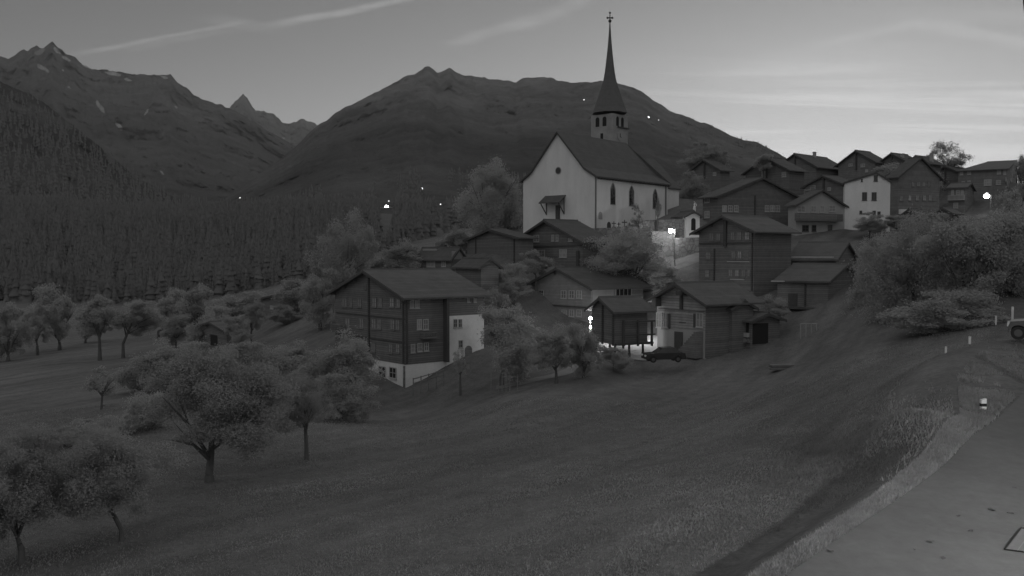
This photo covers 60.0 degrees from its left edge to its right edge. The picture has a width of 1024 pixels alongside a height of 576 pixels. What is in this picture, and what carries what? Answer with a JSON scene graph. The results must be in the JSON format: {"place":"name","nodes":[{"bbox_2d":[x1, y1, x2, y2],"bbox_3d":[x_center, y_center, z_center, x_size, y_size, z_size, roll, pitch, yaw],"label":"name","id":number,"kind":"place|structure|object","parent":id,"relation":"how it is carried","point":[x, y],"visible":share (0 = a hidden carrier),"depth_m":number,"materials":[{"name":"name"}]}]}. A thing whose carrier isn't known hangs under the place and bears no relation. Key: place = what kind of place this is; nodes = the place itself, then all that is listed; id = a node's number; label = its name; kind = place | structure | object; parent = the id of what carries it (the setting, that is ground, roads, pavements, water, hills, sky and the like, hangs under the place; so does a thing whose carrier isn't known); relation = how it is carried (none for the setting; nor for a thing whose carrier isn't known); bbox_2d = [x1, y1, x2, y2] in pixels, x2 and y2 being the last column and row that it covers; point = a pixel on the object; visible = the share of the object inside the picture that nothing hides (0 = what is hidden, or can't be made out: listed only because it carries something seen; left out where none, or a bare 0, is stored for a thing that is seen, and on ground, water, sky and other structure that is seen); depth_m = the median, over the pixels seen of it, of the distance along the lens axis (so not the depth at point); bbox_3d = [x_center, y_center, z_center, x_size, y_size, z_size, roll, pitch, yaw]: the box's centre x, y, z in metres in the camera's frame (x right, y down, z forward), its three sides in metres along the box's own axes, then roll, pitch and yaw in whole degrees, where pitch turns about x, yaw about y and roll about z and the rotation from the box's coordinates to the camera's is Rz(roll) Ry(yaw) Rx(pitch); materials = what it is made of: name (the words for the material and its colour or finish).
{"place":"outdoors","nodes":[
{"label":"outdoors","id":0,"kind":"place"},
{"bbox_2d":[0,81,189,204],"bbox_3d":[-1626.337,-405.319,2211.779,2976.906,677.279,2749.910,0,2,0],"label":"mountain","id":1,"kind":"structure","parent":0,"point":[8,89],"depth_m":1839.61,"materials":[{"name":"plant"}]},
{"bbox_2d":[0,42,295,203],"bbox_3d":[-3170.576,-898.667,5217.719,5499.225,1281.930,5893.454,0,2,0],"label":"mountain","id":2,"kind":"structure","parent":0,"point":[171,134],"depth_m":4755.94,"materials":[{"name":"stone"}]},
{"bbox_2d":[230,94,317,145],"bbox_3d":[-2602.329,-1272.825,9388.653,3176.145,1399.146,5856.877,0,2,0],"label":"mountain","id":3,"kind":"structure","parent":0,"point":[296,133],"depth_m":8776.25,"materials":[{"name":"stone"}]},
{"bbox_2d":[224,66,786,216],"bbox_3d":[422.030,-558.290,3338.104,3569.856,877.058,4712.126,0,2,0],"label":"mountain","id":4,"kind":"structure","parent":0,"point":[432,126],"depth_m":2827.86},
{"bbox_2d":[0,84,783,218],"bbox_3d":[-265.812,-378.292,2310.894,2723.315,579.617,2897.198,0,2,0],"label":"mountain forest","id":5,"kind":"object","parent":4,"relation":"on","point":[7,183],"visible":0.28,"depth_m":1665.92,"materials":[{"name":"plant"}]},
{"bbox_2d":[0,182,1023,575],"bbox_3d":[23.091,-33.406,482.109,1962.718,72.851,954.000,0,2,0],"label":"ground","id":6,"kind":"structure","parent":0,"point":[48,378],"depth_m":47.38,"materials":[{"name":"plant"}]},
{"bbox_2d":[0,300,36,361],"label":"broadleaf tree","id":7,"kind":"object","parent":6,"relation":"on","point":[21,335],"visible":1,"depth_m":140.50,"materials":[{"name":"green plant"}]},
{"bbox_2d":[15,303,53,354],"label":"broadleaf tree","id":8,"kind":"object","parent":6,"relation":"on","point":[36,322],"visible":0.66,"depth_m":150.08,"materials":[{"name":"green plant"}]},
{"bbox_2d":[3,424,72,454],"bbox_3d":[-29.645,9.673,55.681,4.272,2.091,4.080,-2,3,-42],"label":"broadleaf tree","id":9,"kind":"object","parent":6,"relation":"on","point":[59,430],"visible":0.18,"depth_m":55.65,"materials":[{"name":"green plant"}]},
{"bbox_2d":[0,417,81,564],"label":"broadleaf tree","id":10,"kind":"object","parent":6,"relation":"on","point":[27,499],"visible":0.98,"depth_m":28.93,"materials":[{"name":"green plant"}]},
{"bbox_2d":[26,282,76,350],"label":"broadleaf tree","id":11,"kind":"object","parent":6,"relation":"on","point":[53,308],"visible":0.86,"depth_m":156.13,"materials":[{"name":"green plant"}]},
{"bbox_2d":[73,293,122,360],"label":"broadleaf tree","id":12,"kind":"object","parent":6,"relation":"on","point":[90,315],"visible":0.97,"depth_m":131.86,"materials":[{"name":"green plant"}]},
{"bbox_2d":[81,365,121,408],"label":"bare tree","id":13,"kind":"object","parent":6,"relation":"on","point":[103,389],"visible":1,"depth_m":72.32,"materials":[{"name":"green plant"}]},
{"bbox_2d":[46,412,201,541],"bbox_3d":[-14.207,6.860,31.132,5.517,5.112,5.094,1,2,33],"label":"broadleaf tree","id":14,"kind":"object","parent":6,"relation":"on","point":[117,470],"visible":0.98,"depth_m":30.20,"materials":[{"name":"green plant"}]},
{"bbox_2d":[110,297,169,357],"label":"broadleaf tree","id":15,"kind":"object","parent":6,"relation":"on","point":[146,316],"visible":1,"depth_m":134.21,"materials":[{"name":"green plant"}]},
{"bbox_2d":[112,390,169,434],"bbox_3d":[-25.276,8.850,60.650,3.696,4.260,4.718,-1,2,-18],"label":"broadleaf tree","id":16,"kind":"object","parent":6,"relation":"on","point":[137,424],"visible":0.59,"depth_m":59.81,"materials":[{"name":"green plant"}]},
{"bbox_2d":[104,334,182,391],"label":"broadleaf tree","id":17,"kind":"object","parent":6,"relation":"on","point":[129,374],"visible":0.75,"depth_m":83.18,"materials":[{"name":"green plant"}]},
{"bbox_2d":[155,287,183,337],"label":"broadleaf tree","id":18,"kind":"object","parent":6,"relation":"on","point":[166,307],"visible":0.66,"depth_m":176.36,"materials":[{"name":"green plant"}]},
{"bbox_2d":[158,312,189,347],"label":"broadleaf tree","id":19,"kind":"object","parent":6,"relation":"on","point":[176,332],"visible":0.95,"depth_m":149.92,"materials":[{"name":"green plant"}]},
{"bbox_2d":[173,283,227,334],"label":"broadleaf tree","id":20,"kind":"object","parent":6,"relation":"on","point":[192,306],"visible":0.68,"depth_m":171.34,"materials":[{"name":"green plant"}]},
{"bbox_2d":[182,304,232,341],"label":"broadleaf tree","id":21,"kind":"object","parent":6,"relation":"on","point":[197,332],"visible":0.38,"depth_m":136.36,"materials":[{"name":"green plant"}]},
{"bbox_2d":[177,340,242,367],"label":"broadleaf tree","id":22,"kind":"object","parent":6,"relation":"on","point":[201,345],"visible":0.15,"depth_m":100.50,"materials":[{"name":"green plant"}]},
{"bbox_2d":[194,320,232,352],"bbox_3d":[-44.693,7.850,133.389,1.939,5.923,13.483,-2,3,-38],"label":"field shed","id":23,"kind":"structure","parent":6,"relation":"on","point":[213,330],"depth_m":132.14,"materials":[{"name":"wood"}]},
{"bbox_2d":[131,340,311,482],"bbox_3d":[-13.804,6.117,42.233,8.396,7.270,7.766,0,2,0],"label":"broadleaf tree","id":24,"kind":"object","parent":6,"relation":"on","point":[221,386],"visible":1,"depth_m":41.08,"materials":[{"name":"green plant"}]},
{"bbox_2d":[222,312,253,343],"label":"broadleaf tree","id":25,"kind":"object","parent":6,"relation":"on","point":[237,332],"visible":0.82,"depth_m":117.41,"materials":[{"name":"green plant"}]},
{"bbox_2d":[211,290,266,316],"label":"broadleaf tree","id":26,"kind":"object","parent":6,"relation":"on","point":[234,305],"visible":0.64,"depth_m":197.90,"materials":[{"name":"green plant"}]},
{"bbox_2d":[0,191,480,304],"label":"conifer forest","id":27,"kind":"object","parent":6,"relation":"on","point":[82,251],"visible":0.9,"depth_m":418.70,"materials":[{"name":"plant"}]},
{"bbox_2d":[237,294,265,342],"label":"broadleaf tree","id":28,"kind":"object","parent":6,"relation":"on","point":[254,314],"visible":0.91,"depth_m":124.32,"materials":[{"name":"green plant"}]},
{"bbox_2d":[219,340,314,387],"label":"broadleaf tree","id":29,"kind":"object","parent":6,"relation":"on","point":[245,346],"visible":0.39,"depth_m":78.39,"materials":[{"name":"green plant"}]},
{"bbox_2d":[256,295,299,320],"bbox_3d":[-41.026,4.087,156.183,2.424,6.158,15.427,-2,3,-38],"label":"field hut","id":30,"kind":"object","parent":6,"relation":"on","point":[268,302],"visible":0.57,"depth_m":157.48,"materials":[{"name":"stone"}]},
{"bbox_2d":[266,304,302,323],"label":"broadleaf tree","id":31,"kind":"object","parent":6,"relation":"on","point":[283,313],"visible":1,"depth_m":138.90,"materials":[{"name":"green plant"}]},
{"bbox_2d":[270,278,317,309],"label":"broadleaf tree","id":32,"kind":"object","parent":6,"relation":"on","point":[288,292],"visible":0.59,"depth_m":143.78,"materials":[{"name":"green plant"}]},
{"bbox_2d":[273,339,316,372],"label":"broadleaf tree","id":33,"kind":"object","parent":6,"relation":"on","point":[299,349],"visible":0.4,"depth_m":91.25,"materials":[{"name":"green plant"}]},
{"bbox_2d":[274,372,333,459],"bbox_3d":[-12.186,7.448,50.334,4.061,5.782,4.310,0,2,0],"label":"broadleaf tree","id":34,"kind":"object","parent":6,"relation":"on","point":[306,411],"visible":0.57,"depth_m":49.94,"materials":[{"name":"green plant"}]},
{"bbox_2d":[295,264,343,330],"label":"broadleaf tree","id":35,"kind":"object","parent":6,"relation":"on","point":[314,305],"visible":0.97,"depth_m":120.97,"materials":[{"name":"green plant"}]},
{"bbox_2d":[288,325,388,391],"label":"broadleaf tree","id":36,"kind":"object","parent":6,"relation":"on","point":[343,358],"visible":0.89,"depth_m":85.02,"materials":[{"name":"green plant"}]},
{"bbox_2d":[302,206,380,304],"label":"broadleaf tree","id":37,"kind":"object","parent":6,"relation":"on","point":[343,259],"visible":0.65,"depth_m":126.39,"materials":[{"name":"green plant"}]},
{"bbox_2d":[314,372,381,421],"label":"broadleaf tree","id":38,"kind":"object","parent":6,"relation":"on","point":[345,402],"visible":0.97,"depth_m":72.22,"materials":[{"name":"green plant"}]},
{"bbox_2d":[364,235,422,268],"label":"broadleaf tree","id":39,"kind":"object","parent":6,"relation":"on","point":[401,256],"visible":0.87,"depth_m":134.16,"materials":[{"name":"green plant"}]},
{"bbox_2d":[326,268,493,387],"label":"log house","id":40,"kind":"structure","parent":6,"relation":"on","point":[410,323],"depth_m":99.13,"materials":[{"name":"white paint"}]},
{"bbox_2d":[417,247,465,270],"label":"house","id":41,"kind":"structure","parent":6,"relation":"on","point":[440,257],"depth_m":135.58,"materials":[{"name":"wood"}]},
{"bbox_2d":[435,225,468,251],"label":"broadleaf tree","id":42,"kind":"object","parent":6,"relation":"on","point":[456,237],"visible":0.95,"depth_m":148.80,"materials":[{"name":"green plant"}]},
{"bbox_2d":[451,348,468,395],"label":"broadleaf tree","id":43,"kind":"object","parent":6,"relation":"on","point":[460,367],"visible":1,"depth_m":88.24,"materials":[{"name":"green plant"}]},
{"bbox_2d":[451,257,503,298],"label":"barn","id":44,"kind":"structure","parent":6,"relation":"on","point":[482,272],"depth_m":114.00,"materials":[{"name":"wood"}]},
{"bbox_2d":[452,157,522,235],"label":"broadleaf tree","id":45,"kind":"object","parent":6,"relation":"on","point":[496,205],"visible":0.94,"depth_m":155.43,"materials":[{"name":"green plant"}]},
{"bbox_2d":[484,289,511,325],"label":"broadleaf tree","id":46,"kind":"object","parent":6,"relation":"on","point":[497,300],"visible":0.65,"depth_m":106.00,"materials":[{"name":"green plant"}]},
{"bbox_2d":[463,228,538,264],"bbox_3d":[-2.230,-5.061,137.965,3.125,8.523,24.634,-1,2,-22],"label":"dark barn","id":47,"kind":"structure","parent":6,"relation":"on","point":[511,245],"depth_m":133.61,"materials":[{"name":"wood"}]},
{"bbox_2d":[473,303,538,385],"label":"broadleaf tree","id":48,"kind":"object","parent":6,"relation":"on","point":[511,349],"visible":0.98,"depth_m":87.73,"materials":[{"name":"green plant"}]},
{"bbox_2d":[489,276,533,307],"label":"broadleaf tree","id":49,"kind":"object","parent":6,"relation":"on","point":[508,287],"visible":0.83,"depth_m":113.17,"materials":[{"name":"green plant"}]},
{"bbox_2d":[499,262,527,286],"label":"broadleaf tree","id":50,"kind":"object","parent":6,"relation":"on","point":[518,267],"visible":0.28,"depth_m":116.99,"materials":[{"name":"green plant"}]},
{"bbox_2d":[519,249,554,290],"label":"broadleaf tree","id":51,"kind":"object","parent":6,"relation":"on","point":[535,263],"visible":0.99,"depth_m":120.23,"materials":[{"name":"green plant"}]},
{"bbox_2d":[525,320,578,383],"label":"broadleaf tree","id":52,"kind":"object","parent":6,"relation":"on","point":[553,349],"visible":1,"depth_m":83.25,"materials":[{"name":"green plant"}]},
{"bbox_2d":[524,219,610,265],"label":"chalet","id":53,"kind":"object","parent":6,"relation":"on","point":[560,241],"visible":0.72,"depth_m":128.07,"materials":[{"name":"wood"}]},
{"bbox_2d":[564,322,607,377],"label":"broadleaf tree","id":54,"kind":"object","parent":6,"relation":"on","point":[588,354],"visible":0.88,"depth_m":86.01,"materials":[{"name":"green plant"}]},
{"bbox_2d":[526,266,651,322],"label":"chalet","id":55,"kind":"object","parent":6,"relation":"on","point":[573,291],"visible":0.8,"depth_m":116.94,"materials":[{"name":"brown wood"}]},
{"bbox_2d":[519,12,680,232],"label":"church","id":56,"kind":"structure","parent":6,"relation":"on","point":[605,175],"depth_m":144.86,"materials":[{"name":"white paint"}]},
{"bbox_2d":[601,346,633,371],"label":"broadleaf tree","id":57,"kind":"object","parent":6,"relation":"on","point":[622,363],"visible":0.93,"depth_m":89.57,"materials":[{"name":"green plant"}]},
{"bbox_2d":[539,252,698,277],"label":"lane","id":58,"kind":"structure","parent":6,"relation":"on","point":[687,261],"depth_m":130.57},
{"bbox_2d":[584,295,655,357],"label":"granary","id":59,"kind":"structure","parent":6,"relation":"on","point":[620,320],"depth_m":97.56,"materials":[{"name":"wood"}]},
{"bbox_2d":[592,220,648,244],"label":"churchyard wall","id":60,"kind":"structure","parent":6,"relation":"on","point":[607,232],"depth_m":133.64,"materials":[{"name":"stone"}]},
{"bbox_2d":[578,224,674,282],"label":"broadleaf tree","id":61,"kind":"object","parent":6,"relation":"on","point":[626,254],"visible":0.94,"depth_m":120.14,"materials":[{"name":"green plant"}]},
{"bbox_2d":[599,336,656,359],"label":"yard","id":62,"kind":"structure","parent":6,"relation":"on","point":[635,350],"depth_m":102.37,"materials":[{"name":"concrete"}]},
{"bbox_2d":[651,231,673,257],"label":"terrace wall","id":63,"kind":"structure","parent":6,"relation":"on","point":[666,238],"depth_m":133.22,"materials":[{"name":"stone"}]},
{"bbox_2d":[641,346,685,362],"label":"parked car","id":64,"kind":"object","parent":6,"relation":"on","point":[667,352],"visible":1,"depth_m":91.57,"materials":[{"name":"paint"}]},
{"bbox_2d":[643,219,683,238],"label":"retaining wall","id":65,"kind":"structure","parent":6,"relation":"on","point":[677,225],"depth_m":136.94,"materials":[{"name":"stone"}]},
{"bbox_2d":[648,265,682,311],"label":"broadleaf tree","id":66,"kind":"object","parent":6,"relation":"on","point":[664,279],"visible":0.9,"depth_m":111.07,"materials":[{"name":"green plant"}]},
{"bbox_2d":[673,237,698,258],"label":"lane wall","id":67,"kind":"structure","parent":6,"relation":"on","point":[686,246],"depth_m":132.47,"materials":[{"name":"stone"}]},
{"bbox_2d":[671,210,703,237],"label":"chapel","id":68,"kind":"structure","parent":6,"relation":"on","point":[691,218],"depth_m":137.01,"materials":[{"name":"white paint"}]},
{"bbox_2d":[677,169,711,199],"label":"broadleaf tree","id":69,"kind":"object","parent":6,"relation":"on","point":[692,189],"visible":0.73,"depth_m":169.34,"materials":[{"name":"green plant"}]},
{"bbox_2d":[676,141,731,168],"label":"broadleaf tree","id":70,"kind":"object","parent":6,"relation":"on","point":[693,160],"visible":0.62,"depth_m":186.97,"materials":[{"name":"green plant"}]},
{"bbox_2d":[646,280,764,358],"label":"pale log house","id":71,"kind":"structure","parent":6,"relation":"on","point":[692,319],"depth_m":98.36,"materials":[{"name":"grey paint"}]},
{"bbox_2d":[686,159,734,191],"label":"hilltop house","id":72,"kind":"structure","parent":6,"relation":"on","point":[716,173],"depth_m":181.23,"materials":[{"name":"wood"}]},
{"bbox_2d":[726,298,758,353],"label":"annex","id":73,"kind":"object","parent":6,"relation":"on","point":[738,314],"visible":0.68,"depth_m":98.21,"materials":[{"name":"wood"}]},
{"bbox_2d":[689,214,801,296],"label":"tall log house","id":74,"kind":"structure","parent":6,"relation":"on","point":[751,254],"depth_m":118.71,"materials":[{"name":"wood"}]},
{"bbox_2d":[696,176,799,225],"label":"long chalet","id":75,"kind":"object","parent":6,"relation":"on","point":[761,196],"visible":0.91,"depth_m":149.54,"materials":[{"name":"wood"}]},
{"bbox_2d":[742,310,786,349],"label":"lean to shed","id":76,"kind":"object","parent":6,"relation":"on","point":[762,327],"visible":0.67,"depth_m":98.97,"materials":[{"name":"wood"}]},
{"bbox_2d":[741,157,808,194],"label":"hilltop house","id":77,"kind":"structure","parent":6,"relation":"on","point":[785,174],"depth_m":186.62,"materials":[{"name":"wood"}]},
{"bbox_2d":[759,294,790,316],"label":"broadleaf tree","id":78,"kind":"object","parent":6,"relation":"on","point":[775,307],"visible":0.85,"depth_m":102.83,"materials":[{"name":"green plant"}]},
{"bbox_2d":[583,340,1023,547],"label":"bank weeds","id":79,"kind":"object","parent":6,"relation":"on","point":[969,399],"visible":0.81,"depth_m":31.04,"materials":[{"name":"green plant"}]},
{"bbox_2d":[785,152,837,184],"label":"hilltop house","id":80,"kind":"structure","parent":6,"relation":"on","point":[814,166],"depth_m":202.17,"materials":[{"name":"wood"}]},
{"bbox_2d":[771,263,855,309],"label":"barn","id":81,"kind":"structure","parent":6,"relation":"on","point":[802,285],"depth_m":109.70,"materials":[{"name":"wood"}]},
{"bbox_2d":[783,189,848,235],"bbox_3d":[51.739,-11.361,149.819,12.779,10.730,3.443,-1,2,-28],"label":"house","id":82,"kind":"structure","parent":6,"relation":"on","point":[811,211],"depth_m":148.68,"materials":[{"name":"grey paint"}]},
{"bbox_2d":[800,175,847,201],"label":"hilltop house","id":83,"kind":"structure","parent":6,"relation":"on","point":[831,184],"depth_m":174.42,"materials":[{"name":"wood"}]},
{"bbox_2d":[791,241,857,264],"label":"barn","id":84,"kind":"structure","parent":6,"relation":"on","point":[821,251],"depth_m":121.36,"materials":[{"name":"wood"}]},
{"bbox_2d":[834,150,884,179],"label":"hilltop house","id":85,"kind":"structure","parent":6,"relation":"on","point":[854,164],"depth_m":197.70,"materials":[{"name":"wood"}]},
{"bbox_2d":[842,288,878,314],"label":"broadleaf tree","id":86,"kind":"object","parent":6,"relation":"on","point":[855,296],"visible":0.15,"depth_m":98.85,"materials":[{"name":"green plant"}]},
{"bbox_2d":[842,171,891,231],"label":"white house","id":87,"kind":"structure","parent":6,"relation":"on","point":[869,193],"depth_m":150.75,"materials":[{"name":"paint"}]},
{"bbox_2d":[852,212,889,237],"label":"broadleaf tree","id":88,"kind":"object","parent":6,"relation":"on","point":[868,224],"visible":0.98,"depth_m":139.99,"materials":[{"name":"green plant"}]},
{"bbox_2d":[746,411,998,575],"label":"verge grass","id":89,"kind":"structure","parent":6,"relation":"on","point":[914,473],"depth_m":20.47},
{"bbox_2d":[844,204,967,325],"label":"broadleaf tree","id":90,"kind":"object","parent":6,"relation":"on","point":[893,268],"visible":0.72,"depth_m":86.82,"materials":[{"name":"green plant"}]},
{"bbox_2d":[886,156,944,220],"bbox_3d":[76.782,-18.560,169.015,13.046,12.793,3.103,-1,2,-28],"label":"shingled house","id":91,"kind":"structure","parent":6,"relation":"on","point":[916,181],"depth_m":167.69,"materials":[{"name":"wood"}]},
{"bbox_2d":[870,287,1010,336],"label":"broadleaf tree","id":92,"kind":"object","parent":6,"relation":"on","point":[927,310],"visible":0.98,"depth_m":75.19,"materials":[{"name":"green plant"}]},
{"bbox_2d":[915,211,981,240],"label":"broadleaf tree","id":93,"kind":"object","parent":6,"relation":"on","point":[942,215],"visible":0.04,"depth_m":125.50,"materials":[{"name":"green plant"}]},
{"bbox_2d":[927,139,972,168],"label":"broadleaf tree","id":94,"kind":"object","parent":6,"relation":"on","point":[957,161],"visible":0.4,"depth_m":201.58,"materials":[{"name":"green plant"}]},
{"bbox_2d":[940,165,964,189],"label":"hilltop house","id":95,"kind":"structure","parent":6,"relation":"on","point":[950,172],"depth_m":198.16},
{"bbox_2d":[946,182,976,212],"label":"balcony cottage","id":96,"kind":"structure","parent":6,"relation":"on","point":[961,197],"depth_m":172.58,"materials":[{"name":"wood"}]},
{"bbox_2d":[900,204,1023,315],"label":"broadleaf tree","id":97,"kind":"object","parent":6,"relation":"on","point":[980,254],"visible":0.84,"depth_m":81.19,"materials":[{"name":"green plant"}]},
{"bbox_2d":[956,160,1016,199],"bbox_3d":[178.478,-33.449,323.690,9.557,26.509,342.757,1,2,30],"label":"house","id":98,"kind":"structure","parent":6,"relation":"on","point":[990,177],"depth_m":181.81,"materials":[{"name":"wood"}]},
{"bbox_2d":[977,186,1023,297],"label":"broadleaf tree","id":99,"kind":"object","parent":6,"relation":"on","point":[1015,284],"visible":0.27,"depth_m":86.37,"materials":[{"name":"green plant"}]},
{"bbox_2d":[1007,319,1023,339],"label":"parked car","id":100,"kind":"object","parent":6,"relation":"on","point":[1016,326],"visible":1,"depth_m":42.15,"materials":[{"name":"grey paint"}]},
{"bbox_2d":[1012,154,1023,212],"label":"broadleaf tree","id":101,"kind":"object","parent":6,"relation":"on","point":[1019,169],"visible":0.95,"depth_m":159.63,"materials":[{"name":"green plant"}]},
{"bbox_2d":[0,0,1023,183],"label":"sky","id":102,"kind":"structure","parent":0,"point":[832,79],"materials":[{"name":"grey"}]},
{"bbox_2d":[496,326,656,389],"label":"path","id":103,"kind":"structure","parent":0,"point":[567,371],"depth_m":90.10,"materials":[{"name":"gravel"}]},
{"bbox_2d":[715,381,953,526],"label":"tall grass","id":104,"kind":"structure","parent":0,"point":[926,412],"depth_m":27.92,"materials":[{"name":"plant"}]},
{"bbox_2d":[785,393,1023,575],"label":"road","id":105,"kind":"structure","parent":0,"point":[976,476],"depth_m":19.51,"materials":[{"name":"asphalt"}]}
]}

